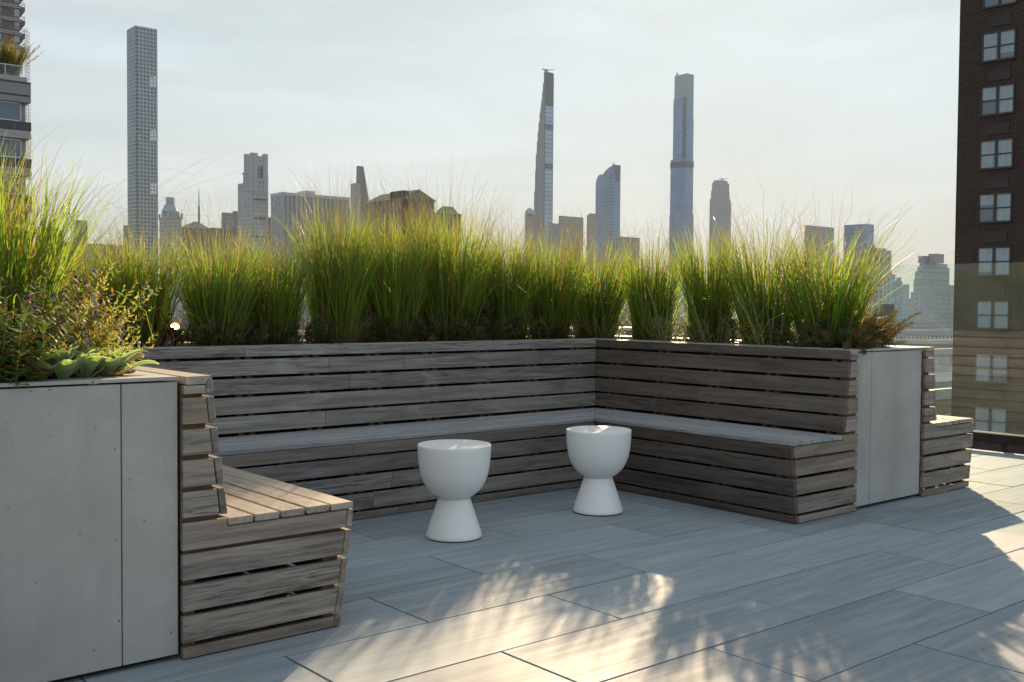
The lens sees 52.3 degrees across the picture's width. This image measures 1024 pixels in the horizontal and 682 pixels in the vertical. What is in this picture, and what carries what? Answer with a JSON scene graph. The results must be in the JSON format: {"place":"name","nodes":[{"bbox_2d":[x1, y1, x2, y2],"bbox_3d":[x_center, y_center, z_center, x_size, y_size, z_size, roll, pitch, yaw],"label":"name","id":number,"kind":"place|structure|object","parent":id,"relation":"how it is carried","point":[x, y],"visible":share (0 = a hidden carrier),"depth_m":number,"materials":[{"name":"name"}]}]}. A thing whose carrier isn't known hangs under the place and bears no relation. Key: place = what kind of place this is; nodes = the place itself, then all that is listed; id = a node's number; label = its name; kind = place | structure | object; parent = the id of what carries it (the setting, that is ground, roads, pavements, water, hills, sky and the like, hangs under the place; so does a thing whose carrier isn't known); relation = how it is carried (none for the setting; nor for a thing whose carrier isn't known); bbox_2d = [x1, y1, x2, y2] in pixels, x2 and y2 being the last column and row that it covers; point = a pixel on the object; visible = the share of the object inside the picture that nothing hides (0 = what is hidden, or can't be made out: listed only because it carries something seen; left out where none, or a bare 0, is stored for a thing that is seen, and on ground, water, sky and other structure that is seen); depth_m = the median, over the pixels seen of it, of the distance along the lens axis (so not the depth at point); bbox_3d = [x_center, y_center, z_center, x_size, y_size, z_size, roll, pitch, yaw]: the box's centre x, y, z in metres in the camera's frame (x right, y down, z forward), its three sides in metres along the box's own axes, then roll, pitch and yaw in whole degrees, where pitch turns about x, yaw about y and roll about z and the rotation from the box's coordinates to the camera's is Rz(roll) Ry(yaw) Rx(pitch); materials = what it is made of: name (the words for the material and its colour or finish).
{"place":"outdoors","nodes":[
{"label":"outdoors","id":0,"kind":"place"},
{"bbox_2d":[0,0,24,76],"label":"balcony tower","id":1,"kind":"structure","parent":0,"point":[12,24],"depth_m":214.04,"materials":[{"name":"brown concrete"}]},
{"bbox_2d":[0,63,31,247],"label":"terrace building","id":2,"kind":"structure","parent":0,"point":[15,95],"depth_m":88.80,"materials":[{"name":"grey concrete"}]},
{"bbox_2d":[0,100,20,120],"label":"window","id":3,"kind":"structure","parent":2,"relation":"in","point":[8,110],"depth_m":88.70,"materials":[{"name":"blue glass"}]},
{"bbox_2d":[0,138,21,157],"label":"window","id":4,"kind":"structure","parent":2,"relation":"in","point":[18,151],"depth_m":88.83,"materials":[{"name":"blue glass"}]},
{"bbox_2d":[0,33,22,74],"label":"terrace shrub","id":5,"kind":"object","parent":2,"relation":"on","point":[2,66],"visible":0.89,"depth_m":88.64,"materials":[{"name":"green plant"}]},
{"bbox_2d":[0,43,30,76],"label":"terrace shrub","id":6,"kind":"object","parent":2,"relation":"on","point":[14,70],"visible":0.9,"depth_m":89.24,"materials":[{"name":"green plant"}]},
{"bbox_2d":[182,222,208,330],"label":"green roof building","id":7,"kind":"structure","parent":0,"point":[200,227],"depth_m":703.83,"materials":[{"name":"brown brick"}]},
{"bbox_2d":[210,228,237,284],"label":"brick block","id":8,"kind":"structure","parent":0,"point":[222,235],"depth_m":664.25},
{"bbox_2d":[221,211,237,228],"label":"balustraded block","id":9,"kind":"structure","parent":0,"point":[232,218],"depth_m":861.13,"materials":[{"name":"grey concrete"}]},
{"bbox_2d":[270,191,349,328],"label":"pinstripe slab","id":10,"kind":"structure","parent":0,"point":[284,201],"depth_m":909.80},
{"bbox_2d":[350,166,368,243],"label":"tapering tower","id":11,"kind":"structure","parent":0,"point":[360,174],"depth_m":1498.20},
{"bbox_2d":[365,189,434,266],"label":"gabled building","id":12,"kind":"structure","parent":0,"point":[401,198],"depth_m":424.50,"materials":[{"name":"brown brick"}]},
{"bbox_2d":[434,206,461,261],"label":"hip roof building","id":13,"kind":"structure","parent":0,"point":[452,213],"depth_m":523.65,"materials":[{"name":"grey brick"}]},
{"bbox_2d":[20,0,959,316],"label":"sky","id":14,"kind":"structure","parent":0,"point":[819,97],"materials":[{"name":"white"}]},
{"bbox_2d":[534,68,554,275],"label":"stepped tower","id":15,"kind":"structure","parent":0,"point":[543,171],"depth_m":1648.40,"materials":[{"name":"glass"}]},
{"bbox_2d":[548,223,558,265],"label":"block","id":16,"kind":"structure","parent":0,"point":[552,226],"depth_m":1301.07,"materials":[{"name":"concrete"}]},
{"bbox_2d":[586,213,595,297],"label":"setback block","id":17,"kind":"structure","parent":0,"point":[590,216],"depth_m":1299.81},
{"bbox_2d":[709,178,730,284],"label":"limestone tower","id":18,"kind":"structure","parent":0,"point":[721,193],"depth_m":1803.11,"materials":[{"name":"stone"}]},
{"bbox_2d":[804,225,833,293],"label":"beige block","id":19,"kind":"structure","parent":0,"point":[823,234],"depth_m":1265.85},
{"bbox_2d":[844,224,874,320],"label":"blue glass block","id":20,"kind":"structure","parent":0,"point":[851,229],"depth_m":1155.79,"materials":[{"name":"glass"}]},
{"bbox_2d":[894,277,901,328],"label":"glass block","id":21,"kind":"structure","parent":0,"point":[897,300],"depth_m":951.74,"materials":[{"name":"grey glass"}]},
{"bbox_2d":[899,284,908,329],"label":"glass block","id":22,"kind":"structure","parent":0,"point":[904,303],"depth_m":902.18,"materials":[{"name":"grey glass"}]},
{"bbox_2d":[928,348,952,389],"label":"balconied block","id":23,"kind":"structure","parent":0,"point":[943,367],"depth_m":144.87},
{"bbox_2d":[951,0,1023,454],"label":"brick apartment tower","id":24,"kind":"structure","parent":0,"point":[988,370],"depth_m":53.59,"materials":[{"name":"brown brick"}]},
{"bbox_2d":[973,406,1007,432],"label":"window","id":25,"kind":"structure","parent":24,"relation":"in","point":[990,419],"depth_m":53.72,"materials":[{"name":"grey glass"}]},
{"bbox_2d":[974,353,1008,383],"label":"window","id":26,"kind":"structure","parent":24,"relation":"in","point":[988,368],"depth_m":53.63,"materials":[{"name":"grey glass"}]},
{"bbox_2d":[975,300,1009,329],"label":"window","id":27,"kind":"structure","parent":24,"relation":"in","point":[990,314],"depth_m":53.54,"materials":[{"name":"glass"}]},
{"bbox_2d":[976,246,1011,276],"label":"window","id":28,"kind":"structure","parent":24,"relation":"in","point":[991,261],"depth_m":53.45,"materials":[{"name":"grey glass"}]},
{"bbox_2d":[978,192,1012,223],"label":"window","id":29,"kind":"structure","parent":24,"relation":"in","point":[992,207],"depth_m":53.36,"materials":[{"name":"blue glass"}]},
{"bbox_2d":[979,137,1013,170],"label":"window","id":30,"kind":"structure","parent":24,"relation":"in","point":[993,153],"depth_m":53.25,"materials":[{"name":"grey glass"}]},
{"bbox_2d":[980,82,1014,116],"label":"window","id":31,"kind":"structure","parent":24,"relation":"in","point":[995,100],"depth_m":53.16,"materials":[{"name":"blue glass"}]},
{"bbox_2d":[981,28,1016,63],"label":"window","id":32,"kind":"structure","parent":24,"relation":"in","point":[1000,45],"depth_m":53.07,"materials":[{"name":"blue glass"}]},
{"bbox_2d":[982,0,1016,9],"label":"window","id":33,"kind":"structure","parent":24,"relation":"in","point":[987,4],"depth_m":53.18,"materials":[{"name":"grey glass"}]},
{"bbox_3d":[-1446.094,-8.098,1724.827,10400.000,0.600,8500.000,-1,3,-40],"label":"ground","id":34,"kind":"structure","parent":0,"visible":0},
{"bbox_2d":[127,25,157,281],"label":"gridded tower","id":35,"kind":"structure","parent":34,"relation":"on","point":[142,121],"depth_m":1272.79,"materials":[{"name":"concrete"}]},
{"bbox_2d":[158,197,182,328],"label":"octagonal top tower","id":36,"kind":"structure","parent":34,"relation":"on","point":[168,208],"depth_m":903.10,"materials":[{"name":"stone"}]},
{"bbox_2d":[238,152,267,285],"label":"stone apartment tower","id":37,"kind":"structure","parent":34,"relation":"on","point":[254,195],"depth_m":822.51,"materials":[{"name":"grey stone"}]},
{"bbox_2d":[525,208,534,327],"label":"dome topped block","id":38,"kind":"structure","parent":34,"relation":"on","point":[530,212],"depth_m":1399.24,"materials":[{"name":"concrete"}]},
{"bbox_2d":[558,216,582,285],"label":"flat office block","id":39,"kind":"structure","parent":34,"relation":"on","point":[566,221],"depth_m":1208.06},
{"bbox_2d":[595,162,620,296],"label":"curved glass tower","id":40,"kind":"structure","parent":34,"relation":"on","point":[608,188],"depth_m":1654.86,"materials":[{"name":"glass"}]},
{"bbox_2d":[606,236,639,326],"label":"block","id":41,"kind":"structure","parent":34,"relation":"on","point":[617,239],"depth_m":1107.43,"materials":[{"name":"stone"}]},
{"bbox_2d":[669,72,693,329],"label":"glass supertall","id":42,"kind":"structure","parent":34,"relation":"on","point":[681,174],"depth_m":1901.34,"materials":[{"name":"glass"}]},
{"bbox_2d":[730,323,952,339],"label":"rooftop","id":43,"kind":"object","parent":34,"relation":"on","point":[928,334],"visible":0.07,"depth_m":358.54,"materials":[{"name":"stone"}]},
{"bbox_2d":[797,338,952,348],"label":"rooftop","id":44,"kind":"object","parent":34,"relation":"on","point":[942,344],"visible":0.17,"depth_m":218.19,"materials":[{"name":"grey concrete"}]},
{"bbox_2d":[861,248,891,322],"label":"ribbed tower","id":45,"kind":"structure","parent":34,"relation":"on","point":[882,293],"depth_m":803.55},
{"bbox_2d":[880,304,893,344],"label":"roof bulkhead","id":46,"kind":"object","parent":34,"relation":"on","point":[888,308],"visible":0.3,"depth_m":62.38,"materials":[{"name":"metal"}]},
{"bbox_2d":[913,254,948,329],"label":"stepped stone tower","id":47,"kind":"structure","parent":34,"relation":"on","point":[935,300],"depth_m":709.53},
{"bbox_2d":[929,388,951,415],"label":"rooftop","id":48,"kind":"object","parent":34,"relation":"on","point":[943,401],"visible":0.02,"depth_m":92.33,"materials":[{"name":"brick"}]},
{"bbox_2d":[948,285,953,328],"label":"side block","id":49,"kind":"structure","parent":34,"relation":"on","point":[951,305],"depth_m":761.61,"materials":[{"name":"stone"}]},
{"bbox_3d":[-1.005,34.283,-2.038,22.740,53.980,20.050,-1,3,-40],"label":"apartment block","id":50,"kind":"object","parent":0,"visible":0},
{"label":"roof slab","id":51,"kind":"structure","parent":50,"relation":"on","visible":0},
{"bbox_2d":[61,448,1023,681],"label":"deck","id":52,"kind":"structure","parent":51,"relation":"on","point":[550,586],"depth_m":4.29,"materials":[{"name":"grey tile"}]},
{"bbox_2d":[418,439,490,542],"bbox_3d":[-0.299,0.773,5.396,0.380,0.484,0.380,1,2,16],"label":"pedestal stool","id":53,"kind":"object","parent":52,"relation":"on","point":[454,473],"visible":1,"depth_m":5.28,"materials":[{"name":"white ceramic"}]},
{"bbox_2d":[0,336,922,681],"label":"concrete planter","id":54,"kind":"object","parent":52,"relation":"on","point":[88,526],"visible":0.52,"depth_m":3.36,"materials":[{"name":"concrete"},{"name":"soil"}]},
{"bbox_2d":[0,354,55,379],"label":"lamb ear plant","id":55,"kind":"object","parent":54,"relation":"on","point":[43,364],"visible":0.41,"depth_m":3.23,"materials":[{"name":"green plant"}]},
{"bbox_2d":[0,305,69,388],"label":"aster plant","id":56,"kind":"object","parent":54,"relation":"on","point":[20,371],"visible":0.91,"depth_m":3.18,"materials":[{"name":"green plant"}]},
{"bbox_2d":[0,272,95,387],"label":"aster plant","id":57,"kind":"object","parent":54,"relation":"on","point":[26,307],"visible":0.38,"depth_m":3.32,"materials":[{"name":"green plant"}]},
{"bbox_2d":[0,263,108,352],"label":"aster plant","id":58,"kind":"object","parent":54,"relation":"on","point":[41,304],"visible":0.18,"depth_m":3.46,"materials":[{"name":"green plant"}]},
{"bbox_2d":[0,123,108,279],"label":"grass clump","id":59,"kind":"object","parent":54,"relation":"on","point":[5,195],"visible":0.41,"depth_m":3.82,"materials":[{"name":"plant"}]},
{"bbox_2d":[28,340,98,378],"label":"lamb ear plant","id":60,"kind":"object","parent":54,"relation":"on","point":[67,365],"visible":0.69,"depth_m":3.30,"materials":[{"name":"green plant"}]},
{"bbox_2d":[5,270,156,347],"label":"aster plant","id":61,"kind":"object","parent":54,"relation":"on","point":[97,297],"visible":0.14,"depth_m":3.68,"materials":[{"name":"green plant"}]},
{"bbox_2d":[47,314,122,385],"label":"bluebeard plant","id":62,"kind":"object","parent":54,"relation":"on","point":[86,338],"visible":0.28,"depth_m":3.51,"materials":[{"name":"green plant"}]},
{"bbox_2d":[0,127,173,349],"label":"grass clump","id":63,"kind":"object","parent":54,"relation":"on","point":[27,266],"visible":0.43,"depth_m":3.66,"materials":[{"name":"plant"}]},
{"bbox_2d":[73,348,131,377],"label":"lamb ear plant","id":64,"kind":"object","parent":54,"relation":"on","point":[87,368],"visible":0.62,"depth_m":3.38,"materials":[{"name":"green plant"}]},
{"bbox_2d":[75,346,143,376],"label":"lamb ear plant","id":65,"kind":"object","parent":54,"relation":"on","point":[110,364],"visible":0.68,"depth_m":3.45,"materials":[{"name":"green plant"}]},
{"bbox_2d":[17,200,204,347],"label":"grass clump","id":66,"kind":"object","parent":54,"relation":"on","point":[93,280],"visible":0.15,"depth_m":5.67,"materials":[{"name":"plant"}]},
{"bbox_2d":[64,262,162,377],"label":"bluebeard plant","id":67,"kind":"object","parent":54,"relation":"on","point":[94,299],"visible":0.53,"depth_m":3.65,"materials":[{"name":"green plant"}]},
{"bbox_2d":[72,308,155,377],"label":"bluebeard plant","id":68,"kind":"object","parent":54,"relation":"on","point":[127,350],"visible":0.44,"depth_m":3.59,"materials":[{"name":"green plant"}]},
{"bbox_2d":[112,350,158,375],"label":"lamb ear plant","id":69,"kind":"object","parent":54,"relation":"on","point":[134,365],"visible":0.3,"depth_m":3.56,"materials":[{"name":"green plant"}]},
{"bbox_2d":[58,190,224,358],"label":"grass clump","id":70,"kind":"object","parent":54,"relation":"on","point":[162,303],"visible":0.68,"depth_m":5.78,"materials":[{"name":"plant"}]},
{"bbox_2d":[57,141,255,313],"bbox_3d":[-1.353,-0.345,3.821,0.768,0.760,0.747,-1,3,-40],"label":"grass clump","id":71,"kind":"object","parent":54,"relation":"on","point":[130,223],"visible":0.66,"depth_m":3.79,"materials":[{"name":"green plant"}]},
{"bbox_2d":[143,313,237,346],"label":"spurge plant","id":72,"kind":"object","parent":54,"relation":"on","point":[196,330],"visible":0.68,"depth_m":5.90,"materials":[{"name":"green plant"}]},
{"bbox_2d":[113,171,315,346],"bbox_3d":[-1.756,-0.361,6.228,1.064,1.286,1.365,1,2,17],"label":"grass clump","id":73,"kind":"object","parent":54,"relation":"on","point":[206,292],"visible":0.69,"depth_m":6.07,"materials":[{"name":"plant"}]},
{"bbox_2d":[168,215,316,344],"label":"grass clump","id":74,"kind":"object","parent":54,"relation":"on","point":[250,268],"visible":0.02,"depth_m":6.48,"materials":[{"name":"plant"}]},
{"bbox_2d":[214,322,292,344],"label":"spurge plant","id":75,"kind":"object","parent":54,"relation":"on","point":[255,338],"visible":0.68,"depth_m":6.13,"materials":[{"name":"green plant"}]},
{"bbox_2d":[178,204,379,344],"bbox_3d":[-1.447,-0.377,6.466,1.097,1.008,1.007,2,2,32],"label":"grass clump","id":76,"kind":"object","parent":54,"relation":"on","point":[287,303],"visible":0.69,"depth_m":6.36,"materials":[{"name":"plant"}]},
{"bbox_2d":[287,313,345,344],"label":"spurge plant","id":77,"kind":"object","parent":54,"relation":"on","point":[295,326],"visible":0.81,"depth_m":6.40,"materials":[{"name":"green plant"}]},
{"bbox_2d":[226,148,417,343],"bbox_3d":[-1.036,-0.619,6.585,1.104,1.464,1.296,-1,3,-44],"label":"grass clump","id":78,"kind":"object","parent":54,"relation":"on","point":[346,277],"visible":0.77,"depth_m":6.59,"materials":[{"name":"plant"}]},
{"bbox_2d":[324,309,397,342],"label":"spurge plant","id":79,"kind":"object","parent":54,"relation":"on","point":[368,328],"visible":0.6,"depth_m":6.82,"materials":[{"name":"green plant"}]},
{"bbox_2d":[302,178,445,342],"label":"grass clump","id":80,"kind":"object","parent":54,"relation":"on","point":[365,308],"visible":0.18,"depth_m":7.04,"materials":[{"name":"plant"}]},
{"bbox_2d":[305,152,466,342],"bbox_3d":[-0.895,-0.579,7.031,1.230,1.375,1.281,1,2,11],"label":"grass clump","id":81,"kind":"object","parent":54,"relation":"on","point":[403,302],"visible":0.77,"depth_m":6.93,"materials":[{"name":"plant"}]},
{"bbox_2d":[357,162,477,341],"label":"grass clump","id":82,"kind":"object","parent":54,"relation":"on","point":[424,316],"visible":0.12,"depth_m":7.36,"materials":[{"name":"plant"}]},
{"bbox_2d":[390,308,478,341],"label":"spurge plant","id":83,"kind":"object","parent":54,"relation":"on","point":[421,329],"visible":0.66,"depth_m":6.96,"materials":[{"name":"green plant"}]},
{"bbox_2d":[363,151,545,341],"bbox_3d":[-0.441,-0.621,7.293,1.532,1.555,1.453,1,2,4],"label":"grass clump","id":84,"kind":"object","parent":54,"relation":"in","point":[450,289],"visible":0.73,"depth_m":7.19,"materials":[{"name":"plant"}]},
{"bbox_2d":[430,204,538,339],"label":"grass clump","id":85,"kind":"object","parent":54,"relation":"on","point":[494,263],"visible":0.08,"depth_m":7.67,"materials":[{"name":"plant"}]},
{"bbox_2d":[444,300,532,340],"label":"spurge plant","id":86,"kind":"object","parent":54,"relation":"on","point":[481,331],"visible":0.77,"depth_m":7.26,"materials":[{"name":"green plant"}]},
{"bbox_2d":[455,191,578,349],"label":"grass clump","id":87,"kind":"object","parent":54,"relation":"on","point":[516,300],"visible":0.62,"depth_m":7.58,"materials":[{"name":"plant"}]},
{"bbox_2d":[496,315,572,339],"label":"spurge plant","id":88,"kind":"object","parent":54,"relation":"on","point":[543,330],"visible":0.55,"depth_m":7.62,"materials":[{"name":"green plant"}]},
{"bbox_2d":[490,202,638,338],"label":"grass clump","id":89,"kind":"object","parent":54,"relation":"on","point":[553,295],"visible":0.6,"depth_m":7.80,"materials":[{"name":"plant"}]},
{"bbox_2d":[536,198,667,338],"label":"grass clump","id":90,"kind":"object","parent":54,"relation":"in","point":[609,293],"visible":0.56,"depth_m":8.20,"materials":[{"name":"plant"}]},
{"bbox_2d":[577,286,629,338],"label":"sage plant","id":91,"kind":"object","parent":54,"relation":"on","point":[602,332],"visible":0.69,"depth_m":8.06,"materials":[{"name":"green plant"}]},
{"bbox_2d":[588,190,702,340],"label":"grass clump","id":92,"kind":"object","parent":54,"relation":"on","point":[652,283],"visible":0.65,"depth_m":7.78,"materials":[{"name":"plant"}]},
{"bbox_2d":[620,277,704,341],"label":"sage plant","id":93,"kind":"object","parent":54,"relation":"on","point":[668,337],"visible":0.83,"depth_m":7.48,"materials":[{"name":"green plant"}]},
{"bbox_2d":[620,188,778,343],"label":"grass clump","id":94,"kind":"object","parent":54,"relation":"on","point":[694,275],"visible":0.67,"depth_m":7.32,"materials":[{"name":"plant"}]},
{"bbox_2d":[675,280,747,343],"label":"sage plant","id":95,"kind":"object","parent":54,"relation":"on","point":[704,338],"visible":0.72,"depth_m":7.15,"materials":[{"name":"green plant"}]},
{"bbox_2d":[653,167,850,345],"bbox_3d":[1.630,-0.500,6.982,1.464,1.258,1.525,-1,2,-37],"label":"grass clump","id":96,"kind":"object","parent":54,"relation":"on","point":[754,287],"visible":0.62,"depth_m":6.97,"materials":[{"name":"plant"}]},
{"bbox_2d":[719,275,802,345],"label":"sage plant","id":97,"kind":"object","parent":54,"relation":"on","point":[758,340],"visible":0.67,"depth_m":6.75,"materials":[{"name":"green plant"}]},
{"bbox_2d":[766,317,847,346],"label":"spurge plant","id":98,"kind":"object","parent":54,"relation":"on","point":[800,343],"visible":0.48,"depth_m":6.54,"materials":[{"name":"green plant"}]},
{"bbox_2d":[694,177,947,347],"bbox_3d":[2.054,-0.425,6.691,1.732,1.240,1.642,0,2,-2],"label":"grass clump","id":99,"kind":"object","parent":54,"relation":"on","point":[839,303],"visible":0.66,"depth_m":6.54,"materials":[{"name":"plant"}]},
{"bbox_2d":[802,317,879,348],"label":"spurge plant","id":100,"kind":"object","parent":54,"relation":"on","point":[841,334],"visible":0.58,"depth_m":6.35,"materials":[{"name":"green plant"}]},
{"bbox_2d":[802,316,905,354],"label":"needle shrub","id":101,"kind":"object","parent":54,"relation":"on","point":[875,342],"visible":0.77,"depth_m":6.32,"materials":[{"name":"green plant"}]},
{"bbox_2d":[851,306,921,351],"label":"needle shrub","id":102,"kind":"object","parent":54,"relation":"on","point":[885,341],"visible":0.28,"depth_m":6.59,"materials":[{"name":"brown plant"}]},
{"bbox_2d":[107,339,858,658],"bbox_3d":[-0.235,0.527,5.651,4.111,0.952,2.213,-1,3,-40],"label":"slatted bench","id":103,"kind":"object","parent":52,"relation":"on","point":[263,526],"visible":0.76,"depth_m":6.07,"materials":[{"name":"brown wood"}]},
{"bbox_2d":[566,425,631,515],"bbox_3d":[0.504,0.755,6.089,0.380,0.484,0.380,1,2,20],"label":"pedestal stool","id":104,"kind":"object","parent":52,"relation":"on","point":[598,456],"visible":1,"depth_m":5.97,"materials":[{"name":"white ceramic"}]},
{"bbox_2d":[617,335,973,495],"bbox_3d":[1.909,0.463,7.995,0.661,0.952,3.006,-1,3,-40],"label":"slatted bench","id":105,"kind":"object","parent":52,"relation":"on","point":[945,443],"visible":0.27,"depth_m":6.77,"materials":[{"name":"brown wood"}]},
{"bbox_2d":[860,262,1023,452],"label":"glass railing","id":106,"kind":"object","parent":51,"relation":"attached to","point":[1005,440],"visible":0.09,"depth_m":8.77,"materials":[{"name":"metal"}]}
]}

